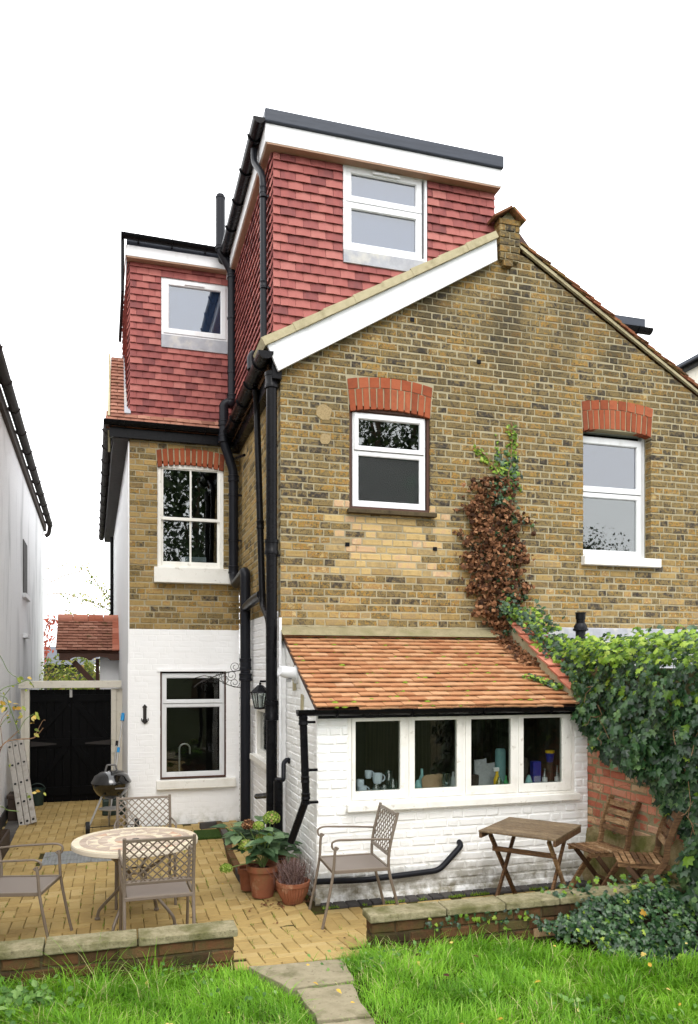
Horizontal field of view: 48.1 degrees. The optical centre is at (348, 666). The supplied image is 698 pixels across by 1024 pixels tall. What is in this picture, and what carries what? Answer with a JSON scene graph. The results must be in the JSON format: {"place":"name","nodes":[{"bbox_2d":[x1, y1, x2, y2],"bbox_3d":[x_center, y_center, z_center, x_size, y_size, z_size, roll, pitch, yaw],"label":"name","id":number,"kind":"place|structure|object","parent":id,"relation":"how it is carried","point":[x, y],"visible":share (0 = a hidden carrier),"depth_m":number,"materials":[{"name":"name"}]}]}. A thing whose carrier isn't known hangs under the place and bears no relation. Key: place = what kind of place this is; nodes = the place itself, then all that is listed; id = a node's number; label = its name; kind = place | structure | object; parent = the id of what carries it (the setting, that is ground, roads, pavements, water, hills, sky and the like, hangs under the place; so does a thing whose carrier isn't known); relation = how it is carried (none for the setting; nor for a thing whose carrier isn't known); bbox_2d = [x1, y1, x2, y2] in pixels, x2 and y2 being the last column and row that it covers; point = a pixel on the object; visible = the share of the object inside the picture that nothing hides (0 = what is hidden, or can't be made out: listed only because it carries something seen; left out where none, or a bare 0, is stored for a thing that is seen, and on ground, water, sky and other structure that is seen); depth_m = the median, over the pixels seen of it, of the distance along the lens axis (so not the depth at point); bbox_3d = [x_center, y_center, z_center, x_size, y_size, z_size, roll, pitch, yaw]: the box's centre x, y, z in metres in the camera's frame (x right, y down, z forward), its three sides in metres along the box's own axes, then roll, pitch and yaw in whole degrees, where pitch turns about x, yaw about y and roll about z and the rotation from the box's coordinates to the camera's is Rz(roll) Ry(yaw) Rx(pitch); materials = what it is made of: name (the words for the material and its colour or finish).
{"place":"outdoors","nodes":[
{"label":"outdoors","id":0,"kind":"place"},
{"bbox_2d":[0,800,592,991],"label":"patio","id":1,"kind":"structure","parent":0,"point":[65,821],"depth_m":6.71,"materials":[{"name":"yellow brick"}]},
{"bbox_2d":[0,829,9,859],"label":"trough planter","id":2,"kind":"object","parent":1,"relation":"on","point":[4,837],"visible":0.72,"depth_m":8.55,"materials":[{"name":"soil"}]},
{"bbox_2d":[6,791,32,820],"bbox_3d":[-4.463,1.885,10.594,0.290,0.350,0.380,0,0,-17],"label":"crate","id":3,"kind":"object","parent":1,"relation":"on","point":[12,815],"visible":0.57,"depth_m":10.41,"materials":[{"name":"wood"}]},
{"bbox_2d":[7,740,36,824],"bbox_3d":[-4.402,1.546,10.504,0.208,1.102,0.884,0,0,-35],"label":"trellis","id":4,"kind":"object","parent":1,"relation":"on","point":[21,779],"visible":0.93,"depth_m":10.47,"materials":[{"name":"wood"}]},
{"bbox_2d":[0,656,45,811],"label":"climbing rose","id":5,"kind":"object","parent":1,"relation":"on","point":[4,709],"visible":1,"depth_m":6.84,"materials":[{"name":"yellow plant"}]},
{"bbox_2d":[0,843,72,938],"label":"garden chair","id":6,"kind":"object","parent":1,"relation":"on","point":[37,884],"visible":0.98,"depth_m":5.87,"materials":[{"name":"beige metal"}]},
{"bbox_2d":[31,783,45,805],"bbox_3d":[-4.646,1.897,11.648,0.234,0.327,0.217,0,0,-17],"label":"watering bucket","id":7,"kind":"object","parent":1,"relation":"on","point":[38,798],"visible":0.72,"depth_m":11.59,"materials":[{"name":"green plastic"}]},
{"bbox_2d":[42,851,112,865],"bbox_3d":[-2.889,2.064,8.500,0.820,0.016,0.580,0,0,-17],"label":"drain cover","id":8,"kind":"object","parent":1,"relation":"on","point":[66,857],"visible":0.54,"depth_m":8.35,"materials":[{"name":"grey metal"}]},
{"bbox_2d":[85,764,138,833],"bbox_3d":[-3.016,1.648,9.910,0.643,0.832,0.607,0,0,-22],"label":"kettle barbecue","id":9,"kind":"object","parent":1,"relation":"on","point":[110,784],"visible":0.89,"depth_m":9.75,"materials":[{"name":"black metal"}]},
{"bbox_2d":[102,795,124,815],"bbox_3d":[-3.291,1.900,10.967,0.320,0.320,0.300,0,0,-17],"label":"storage box","id":10,"kind":"object","parent":1,"relation":"on","point":[105,802],"visible":0.29,"depth_m":10.82,"materials":[{"name":"green plastic"}]},
{"bbox_2d":[113,741,117,768],"bbox_3d":[-3.286,1.557,10.877,0.040,1.016,0.541,0,0,-4],"label":"pole","id":11,"kind":"object","parent":1,"relation":"on","point":[116,743],"visible":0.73,"depth_m":11.05,"materials":[{"name":"metal"}]},
{"bbox_2d":[110,713,124,816],"bbox_3d":[-3.249,1.360,10.934,0.052,1.408,0.512,0,0,6],"label":"pole","id":12,"kind":"object","parent":1,"relation":"on","point":[121,720],"visible":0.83,"depth_m":11.02,"materials":[{"name":"metal"}]},
{"bbox_2d":[71,827,197,930],"bbox_3d":[-1.712,1.718,6.272,0.980,0.676,0.980,0,0,-31],"label":"mosaic table","id":13,"kind":"object","parent":1,"relation":"on","point":[105,844],"visible":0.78,"depth_m":6.20,"materials":[{"name":"stone"}]},
{"bbox_2d":[114,794,176,909],"bbox_3d":[-1.829,1.630,6.999,0.535,0.866,0.663,0,0,-17],"label":"garden chair","id":14,"kind":"object","parent":1,"relation":"on","point":[117,821],"visible":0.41,"depth_m":7.23,"materials":[{"name":"beige metal"}]},
{"bbox_2d":[118,834,195,930],"bbox_3d":[-1.389,1.600,5.658,0.535,0.866,0.663,0,0,-18],"label":"garden chair","id":15,"kind":"object","parent":1,"relation":"on","point":[153,888],"visible":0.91,"depth_m":5.46,"materials":[{"name":"beige metal"}]},
{"bbox_2d":[193,828,229,839],"bbox_3d":[-1.659,2.045,9.558,0.440,0.030,0.450,0,0,-17],"label":"turf mat","id":16,"kind":"object","parent":1,"relation":"on","point":[206,834],"visible":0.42,"depth_m":9.46,"materials":[{"name":"green plant"}]},
{"bbox_2d":[199,821,239,882],"bbox_3d":[-1.364,2.030,8.624,0.282,0.106,2.958,0,0,-17],"label":"bed edging","id":17,"kind":"object","parent":1,"relation":"on","point":[232,859],"visible":0.59,"depth_m":8.55,"materials":[{"name":"brick"}]},
{"bbox_2d":[237,864,250,890],"bbox_3d":[-0.914,1.940,7.180,0.222,0.200,0.222,0,0,-17],"label":"empty pot","id":18,"kind":"object","parent":1,"relation":"on","point":[243,873],"visible":0.41,"depth_m":7.10,"materials":[{"name":"ceramic"}]},
{"bbox_2d":[211,811,295,898],"bbox_3d":[-0.789,1.656,6.946,0.763,0.748,0.705,0,0,42],"label":"hydrangea","id":19,"kind":"object","parent":1,"relation":"on","point":[264,843],"visible":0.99,"depth_m":6.84,"materials":[{"name":"plant"}]},
{"bbox_2d":[2,844,559,956],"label":"joint weeds","id":20,"kind":"object","parent":1,"relation":"on","point":[450,896],"visible":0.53,"depth_m":6.74,"materials":[{"name":"green plant"}]},
{"bbox_2d":[267,833,302,890],"bbox_3d":[-0.631,1.780,7.193,0.485,0.500,0.415,0,0,35],"label":"potted shrub","id":21,"kind":"object","parent":1,"relation":"on","point":[295,851],"visible":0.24,"depth_m":7.12,"materials":[{"name":"green plant"}]},
{"bbox_2d":[261,855,313,905],"bbox_3d":[-0.528,1.810,6.649,0.404,0.400,0.409,0,0,28],"label":"heather","id":22,"kind":"object","parent":1,"relation":"on","point":[292,884],"visible":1,"depth_m":6.58,"materials":[{"name":"ceramic"}]},
{"bbox_2d":[16,825,687,1023],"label":"fallen leaves","id":23,"kind":"object","parent":1,"relation":"on","point":[447,974],"visible":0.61,"depth_m":5.00,"materials":[{"name":"yellow plant"}]},
{"bbox_2d":[308,802,398,929],"bbox_3d":[0.045,1.575,6.292,0.663,0.866,0.535,0,0,-14],"label":"garden chair","id":24,"kind":"object","parent":1,"relation":"on","point":[334,863],"visible":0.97,"depth_m":6.28,"materials":[{"name":"beige metal"}]},
{"bbox_2d":[478,817,580,896],"bbox_3d":[1.478,1.656,6.354,0.627,0.701,0.666,0,0,33],"label":"folding table","id":25,"kind":"object","parent":1,"relation":"on","point":[558,833],"visible":0.86,"depth_m":6.28,"materials":[{"name":"brown wood"}]},
{"bbox_2d":[533,926,557,936],"bbox_3d":[1.427,1.900,5.653,0.254,0.060,0.138,0,0,-17],"label":"broken brick","id":26,"kind":"object","parent":1,"relation":"on","point":[537,933],"visible":0.24,"depth_m":5.57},
{"bbox_2d":[567,794,641,888],"bbox_3d":[2.176,1.577,6.725,0.506,0.880,0.403,0,0,-17],"label":"folding chair","id":27,"kind":"object","parent":1,"relation":"on","point":[598,849],"visible":0.81,"depth_m":6.73,"materials":[{"name":"brown wood"}]},
{"bbox_2d":[612,811,683,883],"bbox_3d":[2.340,1.537,6.171,0.506,0.880,0.403,0,0,12],"label":"folding chair","id":28,"kind":"object","parent":1,"relation":"on","point":[629,864],"visible":0.73,"depth_m":6.05,"materials":[{"name":"brown wood"}]},
{"bbox_2d":[236,959,427,1023],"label":"path","id":29,"kind":"structure","parent":0,"point":[332,1001],"depth_m":4.57,"materials":[{"name":"stone"}]},
{"bbox_2d":[0,0,697,673],"label":"sky","id":30,"kind":"structure","parent":0,"point":[132,116],"materials":[{"name":"white"}]},
{"bbox_2d":[0,674,697,1023],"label":"ground","id":31,"kind":"structure","parent":0,"point":[580,946],"depth_m":4.67,"materials":[{"name":"green plant"}]},
{"bbox_2d":[0,343,52,828],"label":"neighbour house","id":32,"kind":"structure","parent":31,"relation":"on","point":[23,522],"depth_m":11.86,"materials":[{"name":"paint"}]},
{"bbox_2d":[22,539,30,601],"bbox_3d":[-5.594,-1.650,13.460,0.140,0.980,1.000,0,0,-18],"label":"window","id":33,"kind":"structure","parent":32,"relation":"in","point":[24,594],"depth_m":13.27,"materials":[{"name":"white"}]},
{"bbox_2d":[44,614,57,662],"bbox_3d":[-7.802,0.387,19.012,1.613,3.347,0.788,0,0,-30],"label":"young tree","id":34,"kind":"object","parent":31,"relation":"on","point":[49,624],"visible":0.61,"depth_m":19.22,"materials":[{"name":"red plant"}]},
{"bbox_2d":[44,559,84,597],"bbox_3d":[-8.115,-0.396,19.532,2.848,4.914,0.718,0,0,-22],"label":"young tree","id":35,"kind":"object","parent":31,"relation":"on","point":[51,581],"visible":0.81,"depth_m":19.82,"materials":[{"name":"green plant"}]},
{"bbox_2d":[39,647,99,689],"bbox_3d":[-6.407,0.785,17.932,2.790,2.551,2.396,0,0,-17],"label":"bush","id":36,"kind":"object","parent":31,"relation":"on","point":[91,667],"visible":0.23,"depth_m":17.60,"materials":[{"name":"green plant"}]},
{"bbox_2d":[54,658,99,689],"bbox_3d":[-6.434,0.873,20.552,2.530,2.375,2.432,0,0,-17],"label":"bush","id":37,"kind":"object","parent":31,"relation":"on","point":[67,671],"visible":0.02,"depth_m":20.38,"materials":[{"name":"green plant"}]},
{"bbox_2d":[60,562,109,616],"bbox_3d":[-6.411,-0.382,21.113,2.690,4.896,0.770,0,0,-17],"label":"young tree","id":38,"kind":"object","parent":31,"relation":"on","point":[90,600],"visible":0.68,"depth_m":20.98,"materials":[{"name":"green plant"}]},
{"bbox_2d":[0,920,237,992],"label":"garden wall","id":39,"kind":"structure","parent":31,"relation":"on","point":[186,944],"depth_m":4.79,"materials":[{"name":"brick"}]},
{"bbox_2d":[0,940,696,1023],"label":"weeds","id":40,"kind":"object","parent":31,"relation":"on","point":[8,994],"visible":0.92,"depth_m":4.33,"materials":[{"name":"green plant"}]},
{"bbox_2d":[98,108,697,905],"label":"brick house","id":41,"kind":"structure","parent":31,"relation":"on","point":[346,348],"depth_m":8.43,"materials":[{"name":"brown brick"}]},
{"bbox_2d":[19,680,121,801],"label":"garden gate","id":42,"kind":"structure","parent":41,"relation":"attached to","point":[70,751],"depth_m":11.96,"materials":[{"name":"black paint"}]},
{"bbox_2d":[56,614,118,688],"bbox_3d":[-4.631,0.564,13.972,1.074,2.993,1.176,0,0,-17],"label":"shed","id":43,"kind":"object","parent":41,"relation":"attached to","point":[90,637],"visible":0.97,"depth_m":13.68,"materials":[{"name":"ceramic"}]},
{"bbox_2d":[141,704,148,723],"bbox_3d":[-2.647,0.616,10.135,0.101,0.260,0.054,0,0,-17],"label":"wall ornament","id":44,"kind":"object","parent":41,"relation":"attached to","point":[144,719],"depth_m":10.15,"materials":[{"name":"metal"}]},
{"bbox_2d":[178,743,190,771],"bbox_3d":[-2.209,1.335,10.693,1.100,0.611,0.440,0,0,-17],"label":"tap","id":45,"kind":"object","parent":41,"relation":"attached to","point":[188,745],"visible":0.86,"depth_m":10.53,"materials":[{"name":"metal"}]},
{"bbox_2d":[184,557,205,562],"bbox_3d":[-2.091,-1.289,10.749,0.900,0.397,0.400,0,0,-17],"label":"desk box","id":46,"kind":"object","parent":41,"relation":"in","point":[198,559],"visible":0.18,"depth_m":10.60,"materials":[{"name":"grey"}]},
{"bbox_2d":[154,463,239,590],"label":"window","id":47,"kind":"structure","parent":41,"relation":"in","point":[190,513],"depth_m":11.74,"materials":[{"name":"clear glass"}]},
{"bbox_2d":[156,658,239,789],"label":"window","id":48,"kind":"structure","parent":41,"relation":"in","point":[191,715],"depth_m":11.77,"materials":[{"name":"white plastic"}]},
{"bbox_2d":[194,663,239,687],"bbox_3d":[-1.598,0.110,9.560,0.591,0.322,0.054,0,0,-17],"label":"iron bracket","id":49,"kind":"object","parent":41,"relation":"attached to","point":[204,680],"visible":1,"depth_m":9.56,"materials":[{"name":"black metal"}]},
{"bbox_2d":[250,680,265,709],"bbox_3d":[-0.876,0.270,8.002,0.275,0.338,0.182,0,0,-17],"label":"wall lantern","id":50,"kind":"object","parent":41,"relation":"attached to","point":[259,688],"depth_m":7.96,"materials":[{"name":"black metal"}]},
{"bbox_2d":[250,699,365,788],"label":"window","id":51,"kind":"structure","parent":41,"relation":"in","point":[259,758],"depth_m":8.37,"materials":[{"name":"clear glass"}]},
{"bbox_2d":[357,779,363,785],"bbox_3d":[0.102,1.070,6.976,0.068,0.130,0.067,0,0,-17],"label":"beaker","id":52,"kind":"object","parent":41,"relation":"on","point":[360,781],"visible":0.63,"depth_m":6.95,"materials":[{"name":"white ceramic"}]},
{"bbox_2d":[357,785,369,790],"bbox_3d":[0.121,1.093,6.904,0.084,0.085,0.101,0,0,39],"label":"mug","id":53,"kind":"object","parent":41,"relation":"on","point":[362,787],"visible":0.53,"depth_m":6.87,"materials":[{"name":"white ceramic"}]},
{"bbox_2d":[365,770,373,778],"bbox_3d":[0.178,0.961,6.982,0.067,0.068,0.082,0,0,40],"label":"mug","id":54,"kind":"object","parent":41,"relation":"on","point":[368,774],"visible":0.88,"depth_m":6.95,"materials":[{"name":"white ceramic"}]},
{"bbox_2d":[347,409,436,517],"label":"window","id":55,"kind":"structure","parent":41,"relation":"in","point":[389,450],"depth_m":8.25,"materials":[{"name":"white plastic"}]},
{"bbox_2d":[415,780,421,787],"bbox_3d":[0.621,1.075,7.036,0.078,0.120,0.079,0,0,-17],"label":"dish cloth","id":56,"kind":"object","parent":41,"relation":"on","point":[417,784],"visible":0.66,"depth_m":7.02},
{"bbox_2d":[418,769,423,786],"bbox_3d":[0.667,1.035,7.165,0.068,0.200,0.067,0,0,-17],"label":"bottle","id":57,"kind":"object","parent":41,"relation":"on","point":[420,777],"visible":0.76,"depth_m":7.15,"materials":[{"name":"teal glass"}]},
{"bbox_2d":[421,775,433,787],"bbox_3d":[0.719,1.060,7.132,0.120,0.150,0.012,0,0,-17],"label":"wooden board","id":58,"kind":"object","parent":41,"relation":"on","point":[427,781],"visible":0.86,"depth_m":7.12,"materials":[{"name":"brown wood"}]},
{"bbox_2d":[431,774,438,786],"bbox_3d":[0.769,1.060,7.168,0.120,0.150,0.012,0,0,-17],"label":"wooden board","id":59,"kind":"object","parent":41,"relation":"on","point":[436,780],"visible":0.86,"depth_m":7.17,"materials":[{"name":"brown wood"}]},
{"bbox_2d":[435,774,444,786],"bbox_3d":[0.826,1.060,7.205,0.120,0.150,0.012,0,0,-17],"label":"wooden board","id":60,"kind":"object","parent":41,"relation":"on","point":[441,776],"visible":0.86,"depth_m":7.21,"materials":[{"name":"brown wood"}]},
{"bbox_2d":[450,772,454,786],"bbox_3d":[0.957,1.050,7.188,0.060,0.170,0.059,0,0,-17],"label":"bottle","id":61,"kind":"object","parent":41,"relation":"on","point":[452,780],"visible":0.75,"depth_m":7.17,"materials":[{"name":"glass"}]},
{"bbox_2d":[346,714,579,812],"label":"window","id":62,"kind":"structure","parent":41,"relation":"in","point":[404,746],"depth_m":7.26,"materials":[{"name":"clear glass"}]},
{"bbox_2d":[471,774,478,785],"bbox_3d":[1.164,1.070,7.270,0.090,0.130,0.089,0,0,-17],"label":"storage jar","id":63,"kind":"object","parent":41,"relation":"on","point":[474,779],"visible":0.59,"depth_m":7.23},
{"bbox_2d":[473,758,487,784],"bbox_3d":[1.242,1.000,7.408,0.130,0.270,0.080,0,0,-17],"label":"paper bag","id":64,"kind":"object","parent":41,"relation":"on","point":[480,768],"visible":0.64,"depth_m":7.38,"materials":[{"name":"white paper"}]},
{"bbox_2d":[487,762,494,784],"bbox_3d":[1.333,1.020,7.435,0.110,0.230,0.080,0,0,-17],"label":"paper bag","id":65,"kind":"object","parent":41,"relation":"on","point":[490,772],"visible":0.64,"depth_m":7.41,"materials":[{"name":"white paper"}]},
{"bbox_2d":[493,767,500,784],"bbox_3d":[1.379,1.038,7.292,0.069,0.195,0.067,0,0,-17],"label":"spray bottle","id":66,"kind":"object","parent":41,"relation":"on","point":[496,780],"visible":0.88,"depth_m":7.28,"materials":[{"name":"yellow plastic"}]},
{"bbox_2d":[495,748,505,783],"bbox_3d":[1.452,0.960,7.501,0.100,0.350,0.098,0,0,-17],"label":"storage jar","id":67,"kind":"object","parent":41,"relation":"on","point":[500,758],"visible":0.72,"depth_m":7.46,"materials":[{"name":"teal plastic"}]},
{"bbox_2d":[452,422,590,690],"bbox_3d":[1.790,-1.227,7.923,1.084,2.914,1.341,0,0,-17],"label":"creeper","id":68,"kind":"object","parent":41,"relation":"attached to","point":[505,486],"visible":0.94,"depth_m":8.37,"materials":[{"name":"brown plant"}]},
{"bbox_2d":[524,758,528,782],"bbox_3d":[1.683,1.005,7.507,0.100,0.260,0.098,0,0,-17],"label":"storage jar","id":69,"kind":"object","parent":41,"relation":"on","point":[526,767],"visible":0.41,"depth_m":7.46,"materials":[{"name":"grey glass"}]},
{"bbox_2d":[525,775,532,782],"bbox_3d":[1.692,1.075,7.354,0.078,0.120,0.079,0,0,-17],"label":"dish cloth","id":70,"kind":"object","parent":41,"relation":"on","point":[528,779],"visible":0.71,"depth_m":7.33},
{"bbox_2d":[530,761,540,782],"bbox_3d":[1.768,1.015,7.407,0.084,0.240,0.062,0,0,-17],"label":"storage tin","id":71,"kind":"object","parent":41,"relation":"on","point":[535,770],"visible":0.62,"depth_m":7.38,"materials":[{"name":"blue plastic"}]},
{"bbox_2d":[545,750,554,781],"bbox_3d":[1.931,0.969,7.518,0.090,0.332,0.090,0,0,-17],"label":"plastic cup","id":72,"kind":"object","parent":41,"relation":"on","point":[549,756],"visible":0.93,"depth_m":7.49,"materials":[{"name":"brown plastic"}]},
{"bbox_2d":[573,612,587,638],"bbox_3d":[2.388,-0.251,8.060,0.156,0.622,0.156,0,0,-17],"label":"flue pipe","id":73,"kind":"object","parent":41,"relation":"attached to","point":[580,628],"visible":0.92,"depth_m":8.02,"materials":[{"name":"grey plastic"}]},
{"bbox_2d":[581,432,660,567],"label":"window","id":74,"kind":"structure","parent":41,"relation":"in","point":[613,464],"depth_m":9.86,"materials":[{"name":"white plastic"}]},
{"bbox_2d":[615,315,653,334],"bbox_3d":[3.931,-4.080,14.642,2.385,4.279,2.356,0,0,-17],"label":"neighbour dormer","id":75,"kind":"object","parent":41,"relation":"on","point":[636,325],"visible":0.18,"depth_m":13.86,"materials":[{"name":"white paint"}]},
{"bbox_2d":[362,879,685,953],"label":"garden wall","id":76,"kind":"structure","parent":31,"relation":"on","point":[391,922],"depth_m":5.45,"materials":[{"name":"brick"}]},
{"bbox_2d":[424,864,697,967],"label":"ground ivy","id":77,"kind":"object","parent":76,"relation":"attached to","point":[580,927],"visible":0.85,"depth_m":5.45,"materials":[{"name":"green plant"}]},
{"bbox_2d":[570,900,697,992],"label":"soil","id":78,"kind":"structure","parent":31,"relation":"on","point":[591,943],"depth_m":5.51,"materials":[{"name":"black soil"}]},
{"bbox_2d":[582,668,697,885],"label":"boundary wall","id":79,"kind":"structure","parent":31,"relation":"on","point":[606,778],"depth_m":6.85,"materials":[{"name":"red brick"}]},
{"bbox_2d":[538,624,697,920],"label":"ivy","id":80,"kind":"object","parent":79,"relation":"attached to","point":[642,703],"visible":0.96,"depth_m":6.18,"materials":[{"name":"green plant"}]},
{"bbox_2d":[676,354,697,383],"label":"neighbour block","id":81,"kind":"structure","parent":31,"relation":"on","point":[689,366],"depth_m":16.24,"materials":[{"name":"white paint"}]},
{"bbox_2d":[372,773,384,783],"bbox_3d":[0.258,0.990,6.944,0.088,0.089,0.106,0,0,39],"label":"mug","id":82,"kind":"object","parent":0,"point":[377,778],"visible":1,"depth_m":6.91,"materials":[{"name":"white ceramic"}]}
]}

